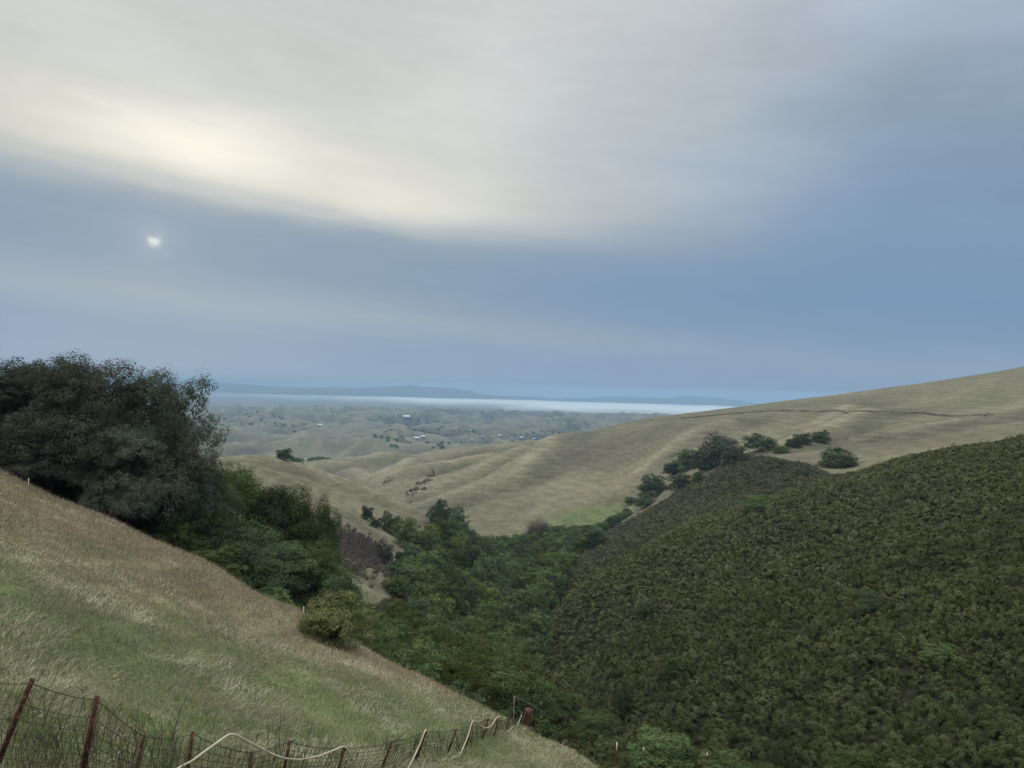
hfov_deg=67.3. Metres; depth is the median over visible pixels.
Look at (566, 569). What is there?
canyon tree
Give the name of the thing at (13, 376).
oak tree
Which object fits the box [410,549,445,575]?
canyon tree
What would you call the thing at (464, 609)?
canyon tree
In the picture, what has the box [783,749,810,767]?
chaparral shrub
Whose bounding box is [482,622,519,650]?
canyon tree
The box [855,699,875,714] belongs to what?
chaparral shrub
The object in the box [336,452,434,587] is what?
scrub
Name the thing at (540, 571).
canyon tree
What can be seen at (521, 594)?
canyon tree
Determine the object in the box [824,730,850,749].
chaparral shrub
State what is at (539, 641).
canyon tree
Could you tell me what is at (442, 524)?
canyon tree
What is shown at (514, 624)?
canyon tree
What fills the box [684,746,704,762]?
chaparral shrub
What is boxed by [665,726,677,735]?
chaparral shrub
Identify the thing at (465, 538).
canyon tree
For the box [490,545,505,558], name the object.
canyon tree
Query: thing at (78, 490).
shrub
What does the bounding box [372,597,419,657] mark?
canyon tree
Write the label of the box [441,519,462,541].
canyon tree
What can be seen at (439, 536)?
canyon tree
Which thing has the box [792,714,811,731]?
chaparral shrub
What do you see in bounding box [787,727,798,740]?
chaparral shrub
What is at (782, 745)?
chaparral shrub
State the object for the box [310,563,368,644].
bay tree
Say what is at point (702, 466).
oak tree
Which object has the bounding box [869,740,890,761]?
chaparral shrub
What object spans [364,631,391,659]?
canyon tree
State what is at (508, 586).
canyon tree
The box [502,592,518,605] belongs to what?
canyon tree
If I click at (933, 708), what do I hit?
chaparral shrub
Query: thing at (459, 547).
canyon tree
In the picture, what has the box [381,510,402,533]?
oak tree
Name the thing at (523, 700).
pole
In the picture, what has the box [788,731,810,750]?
chaparral shrub
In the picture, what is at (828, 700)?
chaparral shrub
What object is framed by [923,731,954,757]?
chaparral shrub
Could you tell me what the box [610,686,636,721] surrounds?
bush
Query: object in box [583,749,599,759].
chaparral shrub
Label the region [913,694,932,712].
chaparral shrub
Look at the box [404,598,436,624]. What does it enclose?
canyon tree
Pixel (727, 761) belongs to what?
bush
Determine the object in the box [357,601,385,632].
canyon tree
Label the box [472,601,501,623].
canyon tree
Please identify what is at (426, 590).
canyon tree
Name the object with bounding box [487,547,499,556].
canyon tree
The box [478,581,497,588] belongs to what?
canyon tree
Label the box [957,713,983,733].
chaparral shrub
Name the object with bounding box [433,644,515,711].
canyon tree
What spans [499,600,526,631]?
canyon tree
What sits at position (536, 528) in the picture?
bare tree
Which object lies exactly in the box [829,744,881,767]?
bush
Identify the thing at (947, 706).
chaparral shrub
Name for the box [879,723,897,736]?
chaparral shrub
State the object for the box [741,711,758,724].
chaparral shrub
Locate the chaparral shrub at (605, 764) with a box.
[598,760,616,767]
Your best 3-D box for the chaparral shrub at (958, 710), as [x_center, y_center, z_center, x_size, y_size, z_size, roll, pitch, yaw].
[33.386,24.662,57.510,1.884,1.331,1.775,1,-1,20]
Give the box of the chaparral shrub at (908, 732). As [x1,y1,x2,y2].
[900,722,940,744]
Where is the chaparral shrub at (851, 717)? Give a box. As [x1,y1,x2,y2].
[848,713,868,727]
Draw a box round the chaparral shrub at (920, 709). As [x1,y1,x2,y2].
[904,702,928,719]
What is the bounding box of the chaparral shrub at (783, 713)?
[775,708,790,720]
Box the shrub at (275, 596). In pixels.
[259,583,301,608]
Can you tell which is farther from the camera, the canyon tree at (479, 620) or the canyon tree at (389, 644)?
the canyon tree at (479, 620)
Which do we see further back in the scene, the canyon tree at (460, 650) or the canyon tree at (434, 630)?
the canyon tree at (434, 630)
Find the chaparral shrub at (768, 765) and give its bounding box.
[755,761,773,767]
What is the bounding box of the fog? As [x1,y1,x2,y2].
[320,395,734,414]
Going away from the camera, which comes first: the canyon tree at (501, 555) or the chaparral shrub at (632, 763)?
the chaparral shrub at (632, 763)
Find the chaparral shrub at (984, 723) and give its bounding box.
[970,717,998,740]
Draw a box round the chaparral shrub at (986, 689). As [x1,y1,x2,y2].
[980,684,997,697]
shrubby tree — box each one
[540,532,559,546]
[569,535,587,552]
[584,531,607,547]
[588,524,602,533]
[590,522,609,533]
[601,518,615,527]
[607,515,623,525]
[612,511,629,519]
[622,508,632,515]
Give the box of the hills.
[106,379,759,406]
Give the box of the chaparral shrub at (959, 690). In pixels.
[954,685,977,701]
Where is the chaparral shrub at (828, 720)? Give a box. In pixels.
[823,717,838,728]
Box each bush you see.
[295,588,378,651]
[543,687,582,719]
[565,707,622,742]
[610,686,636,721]
[623,723,699,767]
[632,599,661,619]
[656,653,695,681]
[698,746,752,767]
[738,495,771,511]
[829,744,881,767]
[850,589,887,616]
[916,640,973,671]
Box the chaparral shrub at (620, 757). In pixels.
[614,753,626,766]
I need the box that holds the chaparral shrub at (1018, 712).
[1001,706,1023,725]
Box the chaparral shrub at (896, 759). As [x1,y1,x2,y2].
[885,753,912,766]
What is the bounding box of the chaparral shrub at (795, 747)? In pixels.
[786,740,805,757]
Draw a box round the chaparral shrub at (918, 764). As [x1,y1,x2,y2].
[912,759,934,767]
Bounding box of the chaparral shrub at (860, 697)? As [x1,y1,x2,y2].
[852,692,872,708]
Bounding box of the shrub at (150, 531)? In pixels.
[133,525,167,542]
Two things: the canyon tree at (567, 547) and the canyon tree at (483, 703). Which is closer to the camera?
the canyon tree at (483, 703)
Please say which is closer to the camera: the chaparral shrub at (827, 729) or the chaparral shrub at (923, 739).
the chaparral shrub at (923, 739)
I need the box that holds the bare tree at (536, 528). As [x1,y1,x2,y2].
[523,517,551,535]
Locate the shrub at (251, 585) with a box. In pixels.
[240,580,259,591]
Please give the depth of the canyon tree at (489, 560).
267.76 m
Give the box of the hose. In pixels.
[177,715,521,767]
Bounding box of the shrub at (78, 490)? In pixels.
[60,485,131,519]
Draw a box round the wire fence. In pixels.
[0,677,532,767]
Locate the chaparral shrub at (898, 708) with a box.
[884,701,906,718]
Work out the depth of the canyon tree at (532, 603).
167.78 m
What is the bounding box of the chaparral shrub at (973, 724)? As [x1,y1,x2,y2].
[965,716,990,734]
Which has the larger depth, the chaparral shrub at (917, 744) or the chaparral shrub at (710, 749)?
the chaparral shrub at (710, 749)
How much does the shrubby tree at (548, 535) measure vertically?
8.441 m
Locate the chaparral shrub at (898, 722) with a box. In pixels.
[891,717,912,734]
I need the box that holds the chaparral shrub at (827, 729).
[817,722,834,739]
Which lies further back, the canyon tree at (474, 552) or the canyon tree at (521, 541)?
the canyon tree at (521, 541)
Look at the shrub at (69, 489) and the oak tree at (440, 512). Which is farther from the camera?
the oak tree at (440, 512)
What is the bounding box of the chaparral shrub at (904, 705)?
[901,703,915,711]
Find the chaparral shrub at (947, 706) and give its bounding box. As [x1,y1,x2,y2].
[926,699,948,711]
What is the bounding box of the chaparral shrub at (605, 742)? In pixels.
[594,739,611,752]
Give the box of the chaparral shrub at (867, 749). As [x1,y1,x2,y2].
[852,744,881,762]
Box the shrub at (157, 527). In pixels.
[134,514,181,544]
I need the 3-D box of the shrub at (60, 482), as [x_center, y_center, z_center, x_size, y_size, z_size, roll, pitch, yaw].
[-29.579,6.975,49.630,3.799,2.615,3.912,2,-1,-23]
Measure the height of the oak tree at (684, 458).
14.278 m
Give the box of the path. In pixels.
[680,410,994,418]
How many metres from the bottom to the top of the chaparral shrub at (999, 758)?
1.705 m
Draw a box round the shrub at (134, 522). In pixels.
[126,515,151,533]
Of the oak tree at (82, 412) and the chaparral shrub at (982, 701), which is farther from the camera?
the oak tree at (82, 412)
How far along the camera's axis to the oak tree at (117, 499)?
45.58 m
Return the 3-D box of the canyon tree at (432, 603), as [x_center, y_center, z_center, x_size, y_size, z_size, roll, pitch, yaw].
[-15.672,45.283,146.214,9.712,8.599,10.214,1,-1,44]
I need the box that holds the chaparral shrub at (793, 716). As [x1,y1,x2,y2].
[790,712,804,721]
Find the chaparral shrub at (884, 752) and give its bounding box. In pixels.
[871,743,894,761]
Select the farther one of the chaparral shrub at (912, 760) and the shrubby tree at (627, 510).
the shrubby tree at (627, 510)
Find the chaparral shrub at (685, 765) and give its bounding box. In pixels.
[674,759,692,767]
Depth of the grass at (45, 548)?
24.39 m
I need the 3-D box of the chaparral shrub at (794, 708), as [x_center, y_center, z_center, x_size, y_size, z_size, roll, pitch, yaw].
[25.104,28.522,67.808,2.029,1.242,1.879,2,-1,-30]
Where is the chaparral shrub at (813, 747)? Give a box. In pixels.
[805,743,823,757]
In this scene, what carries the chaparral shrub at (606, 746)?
on the terrain at (588, 474)
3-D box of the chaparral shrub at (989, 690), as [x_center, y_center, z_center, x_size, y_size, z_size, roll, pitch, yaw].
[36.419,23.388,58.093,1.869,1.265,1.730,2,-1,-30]
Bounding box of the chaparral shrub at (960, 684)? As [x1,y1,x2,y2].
[956,681,976,695]
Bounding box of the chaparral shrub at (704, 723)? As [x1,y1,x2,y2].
[700,718,712,729]
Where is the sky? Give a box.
[0,0,1023,403]
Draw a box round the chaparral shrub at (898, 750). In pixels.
[891,742,921,767]
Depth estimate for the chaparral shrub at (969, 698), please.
58.67 m
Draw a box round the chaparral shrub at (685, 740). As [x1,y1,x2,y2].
[674,733,692,745]
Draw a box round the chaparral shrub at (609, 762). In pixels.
[597,759,614,766]
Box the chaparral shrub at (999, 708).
[992,701,1015,715]
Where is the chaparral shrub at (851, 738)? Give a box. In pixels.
[839,725,863,742]
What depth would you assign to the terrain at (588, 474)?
479.15 m
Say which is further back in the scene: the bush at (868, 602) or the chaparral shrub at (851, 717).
the bush at (868, 602)
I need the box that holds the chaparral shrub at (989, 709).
[975,704,998,720]
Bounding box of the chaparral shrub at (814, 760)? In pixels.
[802,757,820,767]
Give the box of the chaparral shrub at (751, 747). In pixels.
[744,742,759,755]
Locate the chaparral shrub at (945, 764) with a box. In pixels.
[934,751,958,767]
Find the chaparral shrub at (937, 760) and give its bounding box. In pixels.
[926,753,957,767]
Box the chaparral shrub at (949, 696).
[940,688,960,705]
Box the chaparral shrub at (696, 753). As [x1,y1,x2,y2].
[689,747,713,767]
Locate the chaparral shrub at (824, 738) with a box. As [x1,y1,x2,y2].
[817,736,831,746]
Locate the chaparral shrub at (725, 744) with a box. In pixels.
[705,733,730,750]
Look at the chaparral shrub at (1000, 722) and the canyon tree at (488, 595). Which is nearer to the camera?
the chaparral shrub at (1000, 722)
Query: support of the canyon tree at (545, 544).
on the terrain at (588, 474)
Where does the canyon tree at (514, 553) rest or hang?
on the terrain at (588, 474)
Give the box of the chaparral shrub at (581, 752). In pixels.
[577,747,592,757]
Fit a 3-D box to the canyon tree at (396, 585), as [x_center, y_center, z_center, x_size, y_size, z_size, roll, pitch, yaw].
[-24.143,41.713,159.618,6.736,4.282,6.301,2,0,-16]
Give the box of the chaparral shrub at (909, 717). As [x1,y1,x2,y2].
[906,711,925,723]
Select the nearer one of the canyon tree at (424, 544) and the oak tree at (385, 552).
the oak tree at (385, 552)
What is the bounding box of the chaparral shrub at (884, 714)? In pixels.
[877,708,895,722]
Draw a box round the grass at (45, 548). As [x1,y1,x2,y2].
[0,466,599,767]
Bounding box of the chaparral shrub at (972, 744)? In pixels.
[951,739,983,763]
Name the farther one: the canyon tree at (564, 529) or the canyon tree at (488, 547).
the canyon tree at (564, 529)
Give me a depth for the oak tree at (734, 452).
323.96 m
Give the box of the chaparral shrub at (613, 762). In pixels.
[608,760,627,767]
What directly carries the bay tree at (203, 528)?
on the terrain at (588, 474)
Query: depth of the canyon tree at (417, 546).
235.14 m
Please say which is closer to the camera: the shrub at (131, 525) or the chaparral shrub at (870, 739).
the shrub at (131, 525)
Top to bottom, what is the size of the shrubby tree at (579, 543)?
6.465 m
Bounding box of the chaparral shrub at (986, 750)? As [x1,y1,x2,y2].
[980,740,1011,766]
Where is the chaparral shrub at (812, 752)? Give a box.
[801,749,819,762]
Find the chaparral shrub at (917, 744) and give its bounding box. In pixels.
[907,742,929,758]
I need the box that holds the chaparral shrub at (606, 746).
[601,743,615,756]
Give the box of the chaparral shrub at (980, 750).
[976,745,995,758]
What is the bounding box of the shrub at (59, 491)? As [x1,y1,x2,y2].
[52,487,72,501]
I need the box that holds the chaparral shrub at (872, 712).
[864,705,883,719]
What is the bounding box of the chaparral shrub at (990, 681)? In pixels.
[974,676,992,689]
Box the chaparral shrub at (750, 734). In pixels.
[743,727,760,741]
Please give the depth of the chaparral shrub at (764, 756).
58.07 m
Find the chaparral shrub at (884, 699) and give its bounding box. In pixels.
[871,696,893,711]
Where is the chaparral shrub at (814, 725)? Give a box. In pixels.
[796,718,824,741]
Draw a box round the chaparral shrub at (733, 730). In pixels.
[724,727,742,745]
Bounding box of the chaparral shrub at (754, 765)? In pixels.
[750,762,764,767]
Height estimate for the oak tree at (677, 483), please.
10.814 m
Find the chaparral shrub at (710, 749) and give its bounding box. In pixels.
[702,743,716,756]
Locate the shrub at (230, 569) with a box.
[190,542,250,581]
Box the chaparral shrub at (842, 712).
[839,702,857,717]
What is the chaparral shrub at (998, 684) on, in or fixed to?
on the terrain at (588, 474)
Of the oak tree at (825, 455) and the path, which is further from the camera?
the path
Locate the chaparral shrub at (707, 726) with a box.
[699,724,719,740]
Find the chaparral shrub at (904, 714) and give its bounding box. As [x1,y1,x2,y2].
[900,710,917,723]
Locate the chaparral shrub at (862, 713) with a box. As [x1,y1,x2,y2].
[845,705,868,723]
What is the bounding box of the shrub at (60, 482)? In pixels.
[25,475,81,499]
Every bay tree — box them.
[126,456,244,554]
[200,456,269,534]
[206,516,287,596]
[233,475,306,559]
[239,535,322,613]
[274,480,342,591]
[291,536,363,618]
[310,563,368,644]
[314,492,342,599]
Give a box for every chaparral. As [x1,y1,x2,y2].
[531,433,1023,767]
[572,454,834,576]
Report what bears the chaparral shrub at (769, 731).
on the terrain at (588, 474)
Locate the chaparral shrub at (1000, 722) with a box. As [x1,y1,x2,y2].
[988,711,1017,734]
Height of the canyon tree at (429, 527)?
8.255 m
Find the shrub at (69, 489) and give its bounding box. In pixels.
[65,485,102,510]
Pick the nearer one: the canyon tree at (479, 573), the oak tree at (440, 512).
the canyon tree at (479, 573)
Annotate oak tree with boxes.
[0,349,167,490]
[0,356,88,461]
[0,363,105,476]
[0,378,32,423]
[0,408,102,493]
[43,405,116,423]
[65,419,182,526]
[85,395,146,431]
[92,363,230,524]
[129,408,200,453]
[276,447,293,458]
[287,456,297,461]
[361,505,373,519]
[369,517,382,527]
[376,537,394,563]
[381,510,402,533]
[392,516,423,549]
[394,551,403,558]
[425,498,452,523]
[449,505,469,528]
[624,497,635,503]
[630,494,655,507]
[636,472,665,496]
[660,462,681,474]
[664,473,692,492]
[667,448,700,469]
[689,449,718,470]
[690,471,705,482]
[695,431,742,466]
[720,443,751,463]
[741,433,778,449]
[773,445,791,453]
[784,437,803,447]
[791,432,812,442]
[811,430,832,441]
[814,446,858,465]
[834,456,859,467]
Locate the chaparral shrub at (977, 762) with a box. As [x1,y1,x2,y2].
[950,746,987,767]
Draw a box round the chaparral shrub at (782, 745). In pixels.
[762,737,794,767]
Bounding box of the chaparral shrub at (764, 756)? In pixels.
[758,748,780,764]
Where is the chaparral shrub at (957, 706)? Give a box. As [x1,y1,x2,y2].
[948,704,963,714]
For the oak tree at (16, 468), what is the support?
on the terrain at (588, 474)
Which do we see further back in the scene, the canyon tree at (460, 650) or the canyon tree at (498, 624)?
the canyon tree at (498, 624)
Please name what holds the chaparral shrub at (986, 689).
on the terrain at (588, 474)
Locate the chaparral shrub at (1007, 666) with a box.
[1001,661,1023,680]
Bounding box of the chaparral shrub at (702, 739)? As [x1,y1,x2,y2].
[692,735,709,749]
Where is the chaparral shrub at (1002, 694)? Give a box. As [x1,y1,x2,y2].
[989,687,1016,706]
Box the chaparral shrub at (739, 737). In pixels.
[728,732,749,750]
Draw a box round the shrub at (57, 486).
[22,476,73,495]
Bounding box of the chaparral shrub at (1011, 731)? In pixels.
[1002,722,1023,742]
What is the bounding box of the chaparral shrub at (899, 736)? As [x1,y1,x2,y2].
[886,730,908,742]
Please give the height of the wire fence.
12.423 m
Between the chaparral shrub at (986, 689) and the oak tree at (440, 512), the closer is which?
the chaparral shrub at (986, 689)
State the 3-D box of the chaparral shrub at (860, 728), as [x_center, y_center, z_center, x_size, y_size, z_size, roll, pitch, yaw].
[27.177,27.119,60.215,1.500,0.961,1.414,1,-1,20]
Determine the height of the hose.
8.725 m
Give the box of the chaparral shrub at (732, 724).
[724,719,738,728]
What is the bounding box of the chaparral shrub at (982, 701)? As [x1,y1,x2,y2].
[974,699,991,711]
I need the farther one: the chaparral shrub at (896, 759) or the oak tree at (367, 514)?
the oak tree at (367, 514)
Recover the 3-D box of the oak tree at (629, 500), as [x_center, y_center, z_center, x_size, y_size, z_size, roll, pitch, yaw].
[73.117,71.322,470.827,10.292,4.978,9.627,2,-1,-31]
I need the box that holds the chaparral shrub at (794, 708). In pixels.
[783,699,806,715]
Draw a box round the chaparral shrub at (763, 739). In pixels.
[752,736,771,750]
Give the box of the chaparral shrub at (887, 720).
[884,714,903,729]
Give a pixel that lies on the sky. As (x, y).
(754, 201)
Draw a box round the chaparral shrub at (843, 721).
[834,717,852,730]
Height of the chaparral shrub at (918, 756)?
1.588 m
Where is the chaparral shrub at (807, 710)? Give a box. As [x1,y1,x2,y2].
[800,705,818,720]
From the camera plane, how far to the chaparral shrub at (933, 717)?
58.31 m
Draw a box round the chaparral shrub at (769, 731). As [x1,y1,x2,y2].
[758,721,779,740]
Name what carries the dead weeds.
on the terrain at (588, 474)
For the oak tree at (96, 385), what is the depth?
46.18 m
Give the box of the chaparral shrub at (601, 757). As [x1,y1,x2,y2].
[597,753,618,762]
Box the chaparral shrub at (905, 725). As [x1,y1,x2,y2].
[899,721,925,740]
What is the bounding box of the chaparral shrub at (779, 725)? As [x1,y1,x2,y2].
[772,717,788,730]
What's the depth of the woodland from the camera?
3233.37 m
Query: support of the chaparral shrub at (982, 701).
on the terrain at (588, 474)
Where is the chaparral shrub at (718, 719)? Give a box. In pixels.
[712,717,723,727]
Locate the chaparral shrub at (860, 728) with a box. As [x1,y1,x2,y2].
[849,723,866,737]
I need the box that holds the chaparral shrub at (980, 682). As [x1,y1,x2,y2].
[969,679,989,695]
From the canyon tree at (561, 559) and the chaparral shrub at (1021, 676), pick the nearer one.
the chaparral shrub at (1021, 676)
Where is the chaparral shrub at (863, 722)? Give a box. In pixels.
[858,716,882,733]
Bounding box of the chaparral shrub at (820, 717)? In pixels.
[809,710,830,726]
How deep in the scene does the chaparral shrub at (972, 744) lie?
51.29 m
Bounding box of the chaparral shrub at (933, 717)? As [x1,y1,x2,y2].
[926,713,944,723]
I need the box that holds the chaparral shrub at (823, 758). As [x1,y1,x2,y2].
[817,751,844,767]
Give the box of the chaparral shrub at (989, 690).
[977,684,1005,700]
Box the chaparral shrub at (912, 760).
[900,756,926,767]
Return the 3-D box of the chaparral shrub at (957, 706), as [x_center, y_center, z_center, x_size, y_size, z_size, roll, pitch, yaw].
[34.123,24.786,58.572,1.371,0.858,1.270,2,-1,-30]
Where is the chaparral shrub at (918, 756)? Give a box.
[913,744,944,767]
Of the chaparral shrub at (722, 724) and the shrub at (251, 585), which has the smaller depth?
the shrub at (251, 585)
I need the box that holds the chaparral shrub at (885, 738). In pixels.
[878,734,899,748]
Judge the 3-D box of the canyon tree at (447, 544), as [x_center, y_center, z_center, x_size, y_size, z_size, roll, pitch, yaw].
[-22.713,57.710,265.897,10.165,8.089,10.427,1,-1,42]
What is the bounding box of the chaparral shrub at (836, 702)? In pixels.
[828,699,848,712]
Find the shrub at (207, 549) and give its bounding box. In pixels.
[194,546,241,582]
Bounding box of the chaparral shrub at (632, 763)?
[623,758,643,767]
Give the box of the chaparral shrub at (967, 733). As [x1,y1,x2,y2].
[957,726,985,750]
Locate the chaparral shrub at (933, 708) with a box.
[925,701,946,717]
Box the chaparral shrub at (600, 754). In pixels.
[590,751,607,763]
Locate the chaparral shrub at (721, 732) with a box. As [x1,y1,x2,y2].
[712,725,731,741]
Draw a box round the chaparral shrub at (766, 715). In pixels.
[760,710,781,728]
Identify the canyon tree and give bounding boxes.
[356,602,381,617]
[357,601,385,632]
[360,612,406,644]
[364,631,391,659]
[366,618,409,662]
[369,622,414,661]
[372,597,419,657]
[380,574,411,595]
[382,560,420,587]
[387,596,433,619]
[387,634,452,687]
[392,661,426,676]
[394,603,430,635]
[396,556,413,563]
[397,556,422,591]
[402,543,423,556]
[404,543,424,562]
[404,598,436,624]
[406,581,441,611]
[407,537,431,554]
[407,602,446,629]
[407,626,439,663]
[408,614,476,662]
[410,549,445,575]
[410,563,447,598]
[410,658,438,681]
[414,561,436,578]
[422,527,440,553]
[424,523,440,535]
[424,582,464,622]
[425,644,479,694]
[427,544,452,559]
[427,598,452,627]
[428,524,440,544]
[428,592,458,630]
[429,516,450,539]
[429,546,455,571]
[431,555,448,572]
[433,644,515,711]
[438,538,457,551]
[438,629,497,671]
[440,677,490,705]
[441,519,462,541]
[441,621,482,654]
[442,573,471,594]
[446,615,473,640]
[449,548,472,572]
[450,530,471,555]
[452,535,466,553]
[452,690,492,707]
[453,566,473,580]
[453,594,469,618]
[454,593,472,616]
[455,542,471,569]
[455,615,494,642]
[456,574,478,615]
[457,527,474,548]
[460,642,542,732]
[467,545,483,570]
[467,617,489,635]
[469,545,483,565]
[469,560,488,584]
[469,576,482,588]
[470,537,481,546]
[470,580,485,608]
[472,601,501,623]
[473,562,498,585]
[474,552,496,570]
[474,649,524,715]
[476,611,512,643]
[477,586,505,617]
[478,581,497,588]
[480,664,569,739]
[481,583,510,603]
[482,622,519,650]
[484,541,497,555]
[485,534,497,543]
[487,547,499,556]
[487,579,513,600]
[488,599,513,620]
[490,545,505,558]
[492,558,503,572]
[495,534,511,542]
[497,555,509,566]
[497,569,514,586]
[499,551,513,559]
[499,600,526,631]
[499,644,545,676]
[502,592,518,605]
[503,560,518,572]
[504,562,522,586]
[505,542,515,551]
[506,549,517,557]
[506,621,526,642]
[506,636,546,677]
[510,585,537,602]
[514,595,548,628]
[515,533,528,540]
[515,601,550,620]
[516,537,528,545]
[516,569,533,589]
[516,608,558,653]
[516,664,557,722]
[518,566,544,590]
[518,631,554,659]
[523,566,546,580]
[529,532,540,541]
[529,579,559,616]
[531,555,555,570]
[535,529,545,538]
[535,570,558,586]
[538,553,555,569]
[542,541,551,551]
[543,572,575,591]
[544,584,567,603]
[552,547,566,565]
[552,562,573,579]
[553,551,581,568]
[553,571,566,582]
[554,543,562,551]
[554,550,576,573]
[556,535,564,542]
[558,526,567,535]
[562,534,574,540]
[564,545,575,554]
[568,524,579,530]
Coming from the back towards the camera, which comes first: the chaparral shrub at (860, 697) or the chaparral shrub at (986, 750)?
the chaparral shrub at (860, 697)
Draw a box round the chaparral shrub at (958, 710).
[946,705,969,722]
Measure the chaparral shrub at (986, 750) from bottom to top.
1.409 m
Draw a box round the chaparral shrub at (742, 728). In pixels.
[737,725,750,736]
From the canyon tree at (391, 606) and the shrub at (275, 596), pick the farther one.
the canyon tree at (391, 606)
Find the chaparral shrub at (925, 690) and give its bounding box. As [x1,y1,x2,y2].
[912,687,932,698]
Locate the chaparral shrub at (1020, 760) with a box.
[1004,754,1023,767]
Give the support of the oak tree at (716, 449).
on the terrain at (588, 474)
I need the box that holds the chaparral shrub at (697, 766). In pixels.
[694,761,711,767]
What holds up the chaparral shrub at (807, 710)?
on the terrain at (588, 474)
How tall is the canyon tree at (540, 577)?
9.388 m
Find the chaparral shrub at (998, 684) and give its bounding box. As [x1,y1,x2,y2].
[994,677,1018,693]
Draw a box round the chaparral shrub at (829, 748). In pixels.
[823,739,849,759]
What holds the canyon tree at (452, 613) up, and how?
on the terrain at (588, 474)
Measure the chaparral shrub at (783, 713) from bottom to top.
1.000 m
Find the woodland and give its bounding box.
[201,404,640,462]
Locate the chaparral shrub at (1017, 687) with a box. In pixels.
[1007,681,1023,697]
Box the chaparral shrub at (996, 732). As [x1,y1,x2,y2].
[986,729,1012,743]
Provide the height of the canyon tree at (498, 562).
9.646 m
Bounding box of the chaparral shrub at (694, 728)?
[681,722,701,739]
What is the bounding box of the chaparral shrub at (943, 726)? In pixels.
[931,716,959,738]
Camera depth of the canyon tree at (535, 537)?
414.65 m
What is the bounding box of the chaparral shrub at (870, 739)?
[861,735,877,746]
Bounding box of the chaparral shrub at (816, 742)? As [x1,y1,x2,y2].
[801,736,825,754]
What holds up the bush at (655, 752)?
on the terrain at (588, 474)
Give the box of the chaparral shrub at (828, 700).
[824,697,840,710]
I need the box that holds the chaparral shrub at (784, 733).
[779,722,794,738]
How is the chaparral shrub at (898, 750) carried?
on the terrain at (588, 474)
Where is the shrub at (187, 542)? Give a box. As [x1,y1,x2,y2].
[152,514,209,554]
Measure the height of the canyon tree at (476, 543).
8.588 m
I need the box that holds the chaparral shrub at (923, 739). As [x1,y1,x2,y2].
[917,733,938,749]
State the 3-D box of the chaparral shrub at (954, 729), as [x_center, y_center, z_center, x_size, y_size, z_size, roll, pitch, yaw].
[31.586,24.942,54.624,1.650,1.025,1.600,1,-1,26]
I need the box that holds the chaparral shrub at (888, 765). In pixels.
[878,759,904,767]
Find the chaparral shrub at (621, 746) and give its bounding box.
[612,740,630,754]
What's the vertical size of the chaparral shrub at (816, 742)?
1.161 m
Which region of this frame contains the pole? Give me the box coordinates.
[513,696,546,719]
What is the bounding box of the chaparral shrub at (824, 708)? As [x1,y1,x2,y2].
[812,700,829,715]
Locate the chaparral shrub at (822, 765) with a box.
[816,762,829,767]
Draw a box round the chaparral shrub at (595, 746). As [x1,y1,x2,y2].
[585,745,603,757]
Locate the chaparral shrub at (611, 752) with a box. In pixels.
[603,748,615,759]
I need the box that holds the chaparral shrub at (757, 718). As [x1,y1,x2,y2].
[747,715,769,732]
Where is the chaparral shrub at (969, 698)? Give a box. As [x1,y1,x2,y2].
[956,689,979,709]
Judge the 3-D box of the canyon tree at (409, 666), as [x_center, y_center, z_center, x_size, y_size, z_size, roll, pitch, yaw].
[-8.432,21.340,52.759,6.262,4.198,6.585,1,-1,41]
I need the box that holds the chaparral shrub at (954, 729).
[945,726,966,743]
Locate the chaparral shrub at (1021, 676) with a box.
[1003,666,1023,684]
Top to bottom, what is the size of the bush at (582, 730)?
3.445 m
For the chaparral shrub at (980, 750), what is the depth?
50.41 m
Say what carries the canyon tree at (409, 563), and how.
on the terrain at (588, 474)
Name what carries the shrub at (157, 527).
on the terrain at (588, 474)
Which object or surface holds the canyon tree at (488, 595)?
on the terrain at (588, 474)
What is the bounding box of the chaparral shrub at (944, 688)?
[935,685,952,700]
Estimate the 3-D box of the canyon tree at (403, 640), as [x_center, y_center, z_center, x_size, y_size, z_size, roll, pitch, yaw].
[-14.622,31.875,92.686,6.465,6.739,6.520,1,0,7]
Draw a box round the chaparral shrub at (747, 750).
[735,742,757,760]
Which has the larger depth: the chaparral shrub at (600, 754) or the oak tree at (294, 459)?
the oak tree at (294, 459)
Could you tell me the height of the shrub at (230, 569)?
2.980 m
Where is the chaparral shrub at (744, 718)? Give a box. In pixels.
[739,713,758,730]
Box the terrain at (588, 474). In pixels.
[0,366,1023,767]
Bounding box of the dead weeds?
[0,648,514,767]
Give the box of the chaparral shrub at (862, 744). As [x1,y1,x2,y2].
[852,741,866,751]
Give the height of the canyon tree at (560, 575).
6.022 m
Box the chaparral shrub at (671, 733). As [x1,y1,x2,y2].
[663,731,682,742]
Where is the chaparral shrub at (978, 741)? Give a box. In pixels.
[970,732,994,749]
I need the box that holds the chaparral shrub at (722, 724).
[717,722,731,733]
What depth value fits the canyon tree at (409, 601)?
142.14 m
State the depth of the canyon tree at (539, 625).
151.61 m
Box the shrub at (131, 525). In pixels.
[100,507,145,531]
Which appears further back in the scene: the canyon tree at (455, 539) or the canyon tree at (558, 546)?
the canyon tree at (558, 546)
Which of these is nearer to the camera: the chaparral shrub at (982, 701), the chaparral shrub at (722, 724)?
the chaparral shrub at (982, 701)
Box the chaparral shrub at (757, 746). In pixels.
[752,741,771,757]
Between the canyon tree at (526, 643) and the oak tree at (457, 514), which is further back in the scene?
the oak tree at (457, 514)
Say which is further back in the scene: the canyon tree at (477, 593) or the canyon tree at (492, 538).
the canyon tree at (492, 538)
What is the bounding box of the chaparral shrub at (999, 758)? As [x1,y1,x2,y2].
[989,740,1023,767]
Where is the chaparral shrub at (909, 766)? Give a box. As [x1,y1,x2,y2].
[884,760,913,767]
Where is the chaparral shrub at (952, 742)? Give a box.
[933,734,957,748]

